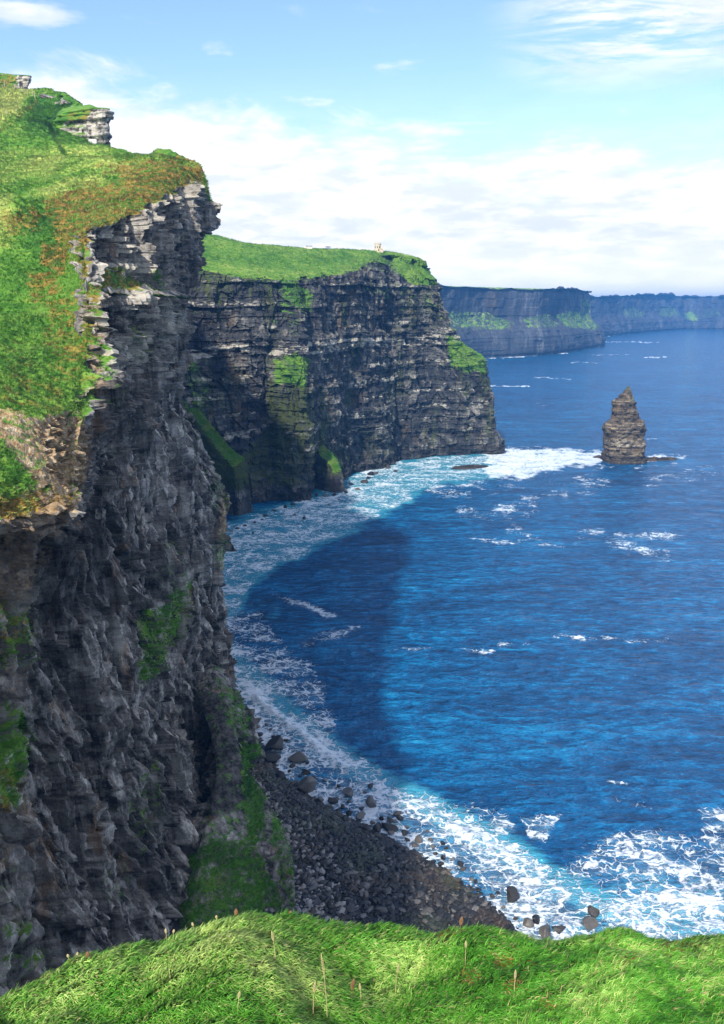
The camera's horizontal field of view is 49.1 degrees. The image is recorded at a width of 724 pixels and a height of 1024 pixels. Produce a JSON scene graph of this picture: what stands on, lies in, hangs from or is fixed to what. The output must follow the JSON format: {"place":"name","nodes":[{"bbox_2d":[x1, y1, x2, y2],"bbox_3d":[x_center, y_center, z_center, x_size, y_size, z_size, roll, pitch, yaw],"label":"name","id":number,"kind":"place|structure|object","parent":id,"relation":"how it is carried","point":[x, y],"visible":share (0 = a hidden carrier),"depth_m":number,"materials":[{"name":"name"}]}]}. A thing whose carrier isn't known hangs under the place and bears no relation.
{"place":"outdoors","nodes":[
{"label":"outdoors","id":0,"kind":"place"},
{"bbox_2d":[0,87,236,996],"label":"cliff terrain","id":1,"kind":"structure","parent":0,"point":[99,836],"depth_m":167.58,"materials":[{"name":"grey stone"}]},
{"bbox_2d":[0,73,31,88],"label":"rock outcrop","id":2,"kind":"object","parent":1,"relation":"on","point":[18,81],"visible":0.88,"depth_m":385.40,"materials":[{"name":"grey stone"}]},
{"bbox_2d":[53,104,113,145],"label":"rock outcrop","id":3,"kind":"object","parent":1,"relation":"on","point":[88,121],"visible":0.75,"depth_m":314.56,"materials":[{"name":"grey stone"}]},
{"bbox_2d":[88,139,97,143],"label":"stone block","id":4,"kind":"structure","parent":1,"relation":"on","point":[94,141],"depth_m":311.37,"materials":[{"name":"white stone"}]},
{"bbox_2d":[182,400,252,515],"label":"rock spur","id":5,"kind":"structure","parent":0,"point":[235,481],"depth_m":550.42,"materials":[{"name":"grey stone"}]},
{"bbox_2d":[178,662,294,930],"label":"rock spur","id":6,"kind":"structure","parent":0,"point":[220,813],"depth_m":199.19,"materials":[{"name":"grey stone"}]},
{"bbox_2d":[313,445,344,492],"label":"rock spur","id":7,"kind":"structure","parent":0,"point":[326,478],"depth_m":623.97,"materials":[{"name":"grey stone"}]},
{"bbox_2d":[165,700,518,935],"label":"beach","id":8,"kind":"structure","parent":0,"point":[177,927],"depth_m":189.65,"materials":[{"name":"gravel"}]},
{"bbox_2d":[264,751,280,762],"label":"boulder","id":9,"kind":"object","parent":8,"relation":"on","point":[272,756],"visible":0.84,"depth_m":250.78,"materials":[{"name":"stone"}]},
{"bbox_2d":[275,771,285,779],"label":"boulder","id":10,"kind":"object","parent":8,"relation":"on","point":[281,775],"visible":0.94,"depth_m":241.36,"materials":[{"name":"stone"}]},
{"bbox_2d":[297,863,305,867],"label":"boulder","id":11,"kind":"object","parent":8,"relation":"on","point":[301,865],"visible":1,"depth_m":198.74,"materials":[{"name":"stone"}]},
{"bbox_2d":[301,871,306,878],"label":"boulder","id":12,"kind":"object","parent":8,"relation":"on","point":[304,874],"visible":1,"depth_m":194.74,"materials":[{"name":"stone"}]},
{"bbox_2d":[302,816,310,820],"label":"boulder","id":13,"kind":"object","parent":8,"relation":"on","point":[304,818],"visible":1,"depth_m":218.29,"materials":[{"name":"stone"}]},
{"bbox_2d":[297,776,316,792],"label":"boulder","id":14,"kind":"object","parent":8,"relation":"on","point":[307,783],"visible":0.9,"depth_m":235.34,"materials":[{"name":"stone"}]},
{"bbox_2d":[303,854,311,862],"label":"boulder","id":15,"kind":"object","parent":8,"relation":"on","point":[306,857],"visible":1,"depth_m":201.37,"materials":[{"name":"stone"}]},
{"bbox_2d":[315,796,323,801],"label":"boulder","id":16,"kind":"object","parent":8,"relation":"on","point":[319,799],"visible":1,"depth_m":230.95,"materials":[{"name":"stone"}]},
{"bbox_2d":[323,895,329,902],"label":"boulder","id":17,"kind":"object","parent":8,"relation":"on","point":[327,899],"visible":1,"depth_m":187.46,"materials":[{"name":"stone"}]},
{"bbox_2d":[330,846,337,855],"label":"boulder","id":18,"kind":"object","parent":8,"relation":"on","point":[334,849],"visible":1,"depth_m":205.58,"materials":[{"name":"stone"}]},
{"bbox_2d":[335,869,341,873],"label":"boulder","id":19,"kind":"object","parent":8,"relation":"on","point":[338,871],"visible":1,"depth_m":197.42,"materials":[{"name":"stone"}]},
{"bbox_2d":[346,903,354,911],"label":"boulder","id":20,"kind":"object","parent":8,"relation":"on","point":[350,907],"visible":1,"depth_m":184.95,"materials":[{"name":"stone"}]},
{"bbox_2d":[372,823,380,831],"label":"boulder","id":21,"kind":"object","parent":8,"relation":"on","point":[376,827],"visible":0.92,"depth_m":218.21,"materials":[{"name":"stone"}]},
{"bbox_2d":[375,907,387,913],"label":"boulder","id":22,"kind":"object","parent":8,"relation":"on","point":[382,909],"visible":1,"depth_m":184.87,"materials":[{"name":"stone"}]},
{"bbox_2d":[386,887,391,893],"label":"boulder","id":23,"kind":"object","parent":8,"relation":"on","point":[388,889],"visible":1,"depth_m":192.05,"materials":[{"name":"stone"}]},
{"bbox_2d":[399,875,408,882],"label":"boulder","id":24,"kind":"object","parent":8,"relation":"on","point":[405,877],"visible":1,"depth_m":197.10,"materials":[{"name":"stone"}]},
{"bbox_2d":[417,890,424,897],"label":"boulder","id":25,"kind":"object","parent":8,"relation":"on","point":[420,894],"visible":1,"depth_m":191.35,"materials":[{"name":"stone"}]},
{"bbox_2d":[417,869,424,877],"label":"boulder","id":26,"kind":"object","parent":8,"relation":"on","point":[420,872],"visible":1,"depth_m":200.00,"materials":[{"name":"stone"}]},
{"bbox_2d":[421,907,434,914],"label":"boulder","id":27,"kind":"object","parent":8,"relation":"on","point":[429,909],"visible":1,"depth_m":186.64,"materials":[{"name":"stone"}]},
{"bbox_2d":[449,906,458,911],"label":"boulder","id":28,"kind":"object","parent":8,"relation":"on","point":[453,908],"visible":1,"depth_m":187.50,"materials":[{"name":"stone"}]},
{"bbox_2d":[466,909,476,915],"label":"boulder","id":29,"kind":"object","parent":8,"relation":"on","point":[471,911],"visible":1,"depth_m":187.79,"materials":[{"name":"stone"}]},
{"bbox_2d":[182,234,505,503],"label":"cliff terrain","id":30,"kind":"structure","parent":0,"point":[387,381],"depth_m":632.20,"materials":[{"name":"grey stone"}]},
{"bbox_2d":[0,86,501,928],"bbox_3d":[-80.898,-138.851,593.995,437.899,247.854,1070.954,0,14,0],"label":"hill grass","id":31,"kind":"structure","parent":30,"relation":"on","point":[48,124],"depth_m":201.31,"materials":[{"name":"green plant"}]},
{"bbox_2d":[374,243,382,252],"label":"stone tower","id":32,"kind":"structure","parent":30,"relation":"on","point":[378,248],"depth_m":712.80,"materials":[{"name":"beige stone"}]},
{"bbox_2d":[489,392,497,435],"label":"rock pinnacle","id":33,"kind":"object","parent":30,"relation":"on","point":[491,394],"visible":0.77,"depth_m":777.98,"materials":[{"name":"grey stone"}]},
{"bbox_2d":[0,908,723,1023],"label":"ground","id":34,"kind":"structure","parent":0,"point":[552,996],"depth_m":6.87,"materials":[{"name":"green plant"}]},
{"bbox_2d":[271,931,275,957],"bbox_3d":[-0.773,3.790,6.908,0.024,0.300,0.054,-7,16,-26],"label":"grass stalk","id":35,"kind":"object","parent":34,"relation":"on","point":[272,935],"depth_m":6.89,"materials":[{"name":"beige plant"}]},
{"bbox_2d":[313,981,315,1015],"bbox_3d":[-0.396,4.063,6.598,0.024,0.404,0.036,-12,19,-39],"label":"grass stalk","id":36,"kind":"object","parent":34,"relation":"on","point":[314,988],"depth_m":6.57,"materials":[{"name":"beige plant"}]},
{"bbox_2d":[321,953,327,1018],"bbox_3d":[-0.318,4.023,6.691,0.055,0.699,0.024,4,15,14],"label":"grass stalk","id":37,"kind":"object","parent":34,"relation":"on","point":[322,960],"depth_m":6.65,"materials":[{"name":"beige plant"}]},
{"bbox_2d":[351,979,355,992],"bbox_3d":[-0.080,4.298,7.117,0.059,0.304,0.046,13,19,40],"label":"seed stalk","id":38,"kind":"object","parent":34,"relation":"on","point":[353,982],"visible":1,"depth_m":7.09,"materials":[{"name":"brown plant"}]},
{"bbox_2d":[459,917,462,929],"bbox_3d":[1.016,4.229,8.123,0.043,0.182,0.046,12,19,39],"label":"seed stalk","id":39,"kind":"object","parent":34,"relation":"on","point":[461,921],"visible":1,"depth_m":8.10,"materials":[{"name":"brown plant"}]},
{"bbox_2d":[514,969,516,995],"bbox_3d":[1.326,4.095,6.888,0.025,0.241,0.052,8,16,27],"label":"grass stalk","id":40,"kind":"object","parent":34,"relation":"on","point":[515,972],"depth_m":6.88,"materials":[{"name":"beige plant"}]},
{"bbox_2d":[0,0,723,296],"label":"sky","id":41,"kind":"structure","parent":0,"point":[543,144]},
{"bbox_2d":[222,329,723,940],"bbox_3d":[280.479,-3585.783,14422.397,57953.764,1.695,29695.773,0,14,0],"label":"sea","id":42,"kind":"structure","parent":0,"point":[502,673],"depth_m":341.90,"materials":[{"name":"liquid"}]},
{"bbox_2d":[264,735,283,749],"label":"boulder","id":43,"kind":"object","parent":42,"relation":"in","point":[276,742],"visible":1,"depth_m":258.28,"materials":[{"name":"stone"}]},
{"bbox_2d":[288,751,308,761],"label":"boulder","id":44,"kind":"object","parent":42,"relation":"in","point":[299,756],"visible":1,"depth_m":250.71,"materials":[{"name":"stone"}]},
{"bbox_2d":[302,769,310,774],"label":"boulder","id":45,"kind":"object","parent":42,"relation":"in","point":[306,772],"visible":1,"depth_m":244.82,"materials":[{"name":"stone"}]},
{"bbox_2d":[328,797,338,803],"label":"boulder","id":46,"kind":"object","parent":42,"relation":"in","point":[332,800],"visible":1,"depth_m":230.17,"materials":[{"name":"stone"}]},
{"bbox_2d":[342,787,352,797],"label":"boulder","id":47,"kind":"object","parent":42,"relation":"in","point":[348,791],"visible":1,"depth_m":234.07,"materials":[{"name":"stone"}]},
{"bbox_2d":[346,810,352,815],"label":"boulder","id":48,"kind":"object","parent":42,"relation":"in","point":[349,812],"visible":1,"depth_m":225.55,"materials":[{"name":"stone"}]},
{"bbox_2d":[356,811,365,819],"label":"boulder","id":49,"kind":"object","parent":42,"relation":"in","point":[360,815],"visible":1,"depth_m":224.13,"materials":[{"name":"stone"}]},
{"bbox_2d":[365,795,376,807],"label":"boulder","id":50,"kind":"object","parent":42,"relation":"in","point":[370,802],"visible":1,"depth_m":228.78,"materials":[{"name":"stone"}]},
{"bbox_2d":[381,822,397,831],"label":"boulder","id":51,"kind":"object","parent":42,"relation":"in","point":[389,826],"visible":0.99,"depth_m":218.37,"materials":[{"name":"stone"}]},
{"bbox_2d":[387,817,395,822],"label":"boulder","id":52,"kind":"object","parent":42,"relation":"in","point":[390,820],"visible":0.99,"depth_m":222.08,"materials":[{"name":"stone"}]},
{"bbox_2d":[393,811,401,815],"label":"boulder","id":53,"kind":"object","parent":42,"relation":"in","point":[395,813],"visible":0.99,"depth_m":225.15,"materials":[{"name":"stone"}]},
{"bbox_2d":[396,815,402,820],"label":"boulder","id":54,"kind":"object","parent":42,"relation":"in","point":[399,817],"visible":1,"depth_m":223.07,"materials":[{"name":"stone"}]},
{"bbox_2d":[402,829,407,835],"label":"boulder","id":55,"kind":"object","parent":42,"relation":"in","point":[404,832],"visible":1,"depth_m":216.90,"materials":[{"name":"stone"}]},
{"bbox_2d":[415,835,421,843],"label":"boulder","id":56,"kind":"object","parent":42,"relation":"in","point":[418,839],"visible":1,"depth_m":213.81,"materials":[{"name":"stone"}]},
{"bbox_2d":[457,860,463,866],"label":"boulder","id":57,"kind":"object","parent":42,"relation":"in","point":[460,863],"visible":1,"depth_m":204.90,"materials":[{"name":"stone"}]},
{"bbox_2d":[452,464,488,469],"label":"reef","id":58,"kind":"object","parent":42,"relation":"in","point":[465,467],"visible":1,"depth_m":710.87},
{"bbox_2d":[507,886,519,902],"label":"boulder","id":59,"kind":"object","parent":42,"relation":"in","point":[513,896],"visible":1,"depth_m":192.57,"materials":[{"name":"stone"}]},
{"bbox_2d":[523,917,533,927],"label":"boulder","id":60,"kind":"object","parent":42,"relation":"on","point":[528,922],"visible":1,"depth_m":184.64,"materials":[{"name":"stone"}]},
{"bbox_2d":[532,914,539,924],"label":"boulder","id":61,"kind":"object","parent":42,"relation":"in","point":[535,919],"visible":1,"depth_m":185.80,"materials":[{"name":"stone"}]},
{"bbox_2d":[539,924,550,939],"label":"boulder","id":62,"kind":"object","parent":42,"relation":"in","point":[544,930],"visible":0.9,"depth_m":182.10,"materials":[{"name":"stone"}]},
{"bbox_2d":[551,925,565,933],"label":"boulder","id":63,"kind":"object","parent":42,"relation":"in","point":[558,929],"visible":1,"depth_m":182.63,"materials":[{"name":"stone"}]},
{"bbox_2d":[582,916,598,929],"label":"boulder","id":64,"kind":"object","parent":42,"relation":"in","point":[590,923],"visible":1,"depth_m":184.35,"materials":[{"name":"stone"}]},
{"bbox_2d":[587,905,599,917],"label":"boulder","id":65,"kind":"object","parent":42,"relation":"in","point":[594,912],"visible":0.96,"depth_m":188.05,"materials":[{"name":"stone"}]},
{"bbox_2d":[593,386,676,464],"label":"sea stack","id":66,"kind":"object","parent":42,"relation":"in","point":[624,428],"visible":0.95,"depth_m":726.76,"materials":[{"name":"grey stone"}]},
{"bbox_2d":[440,284,605,357],"bbox_3d":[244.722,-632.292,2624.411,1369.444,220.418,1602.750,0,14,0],"label":"headland terrain","id":67,"kind":"structure","parent":0,"point":[491,322],"depth_m":2325.92,"materials":[{"name":"grey stone"}]},
{"bbox_2d":[590,292,723,335],"bbox_3d":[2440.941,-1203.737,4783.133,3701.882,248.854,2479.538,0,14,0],"label":"headland terrain","id":68,"kind":"structure","parent":0,"point":[615,314],"depth_m":4774.91,"materials":[{"name":"stone"}]}
]}

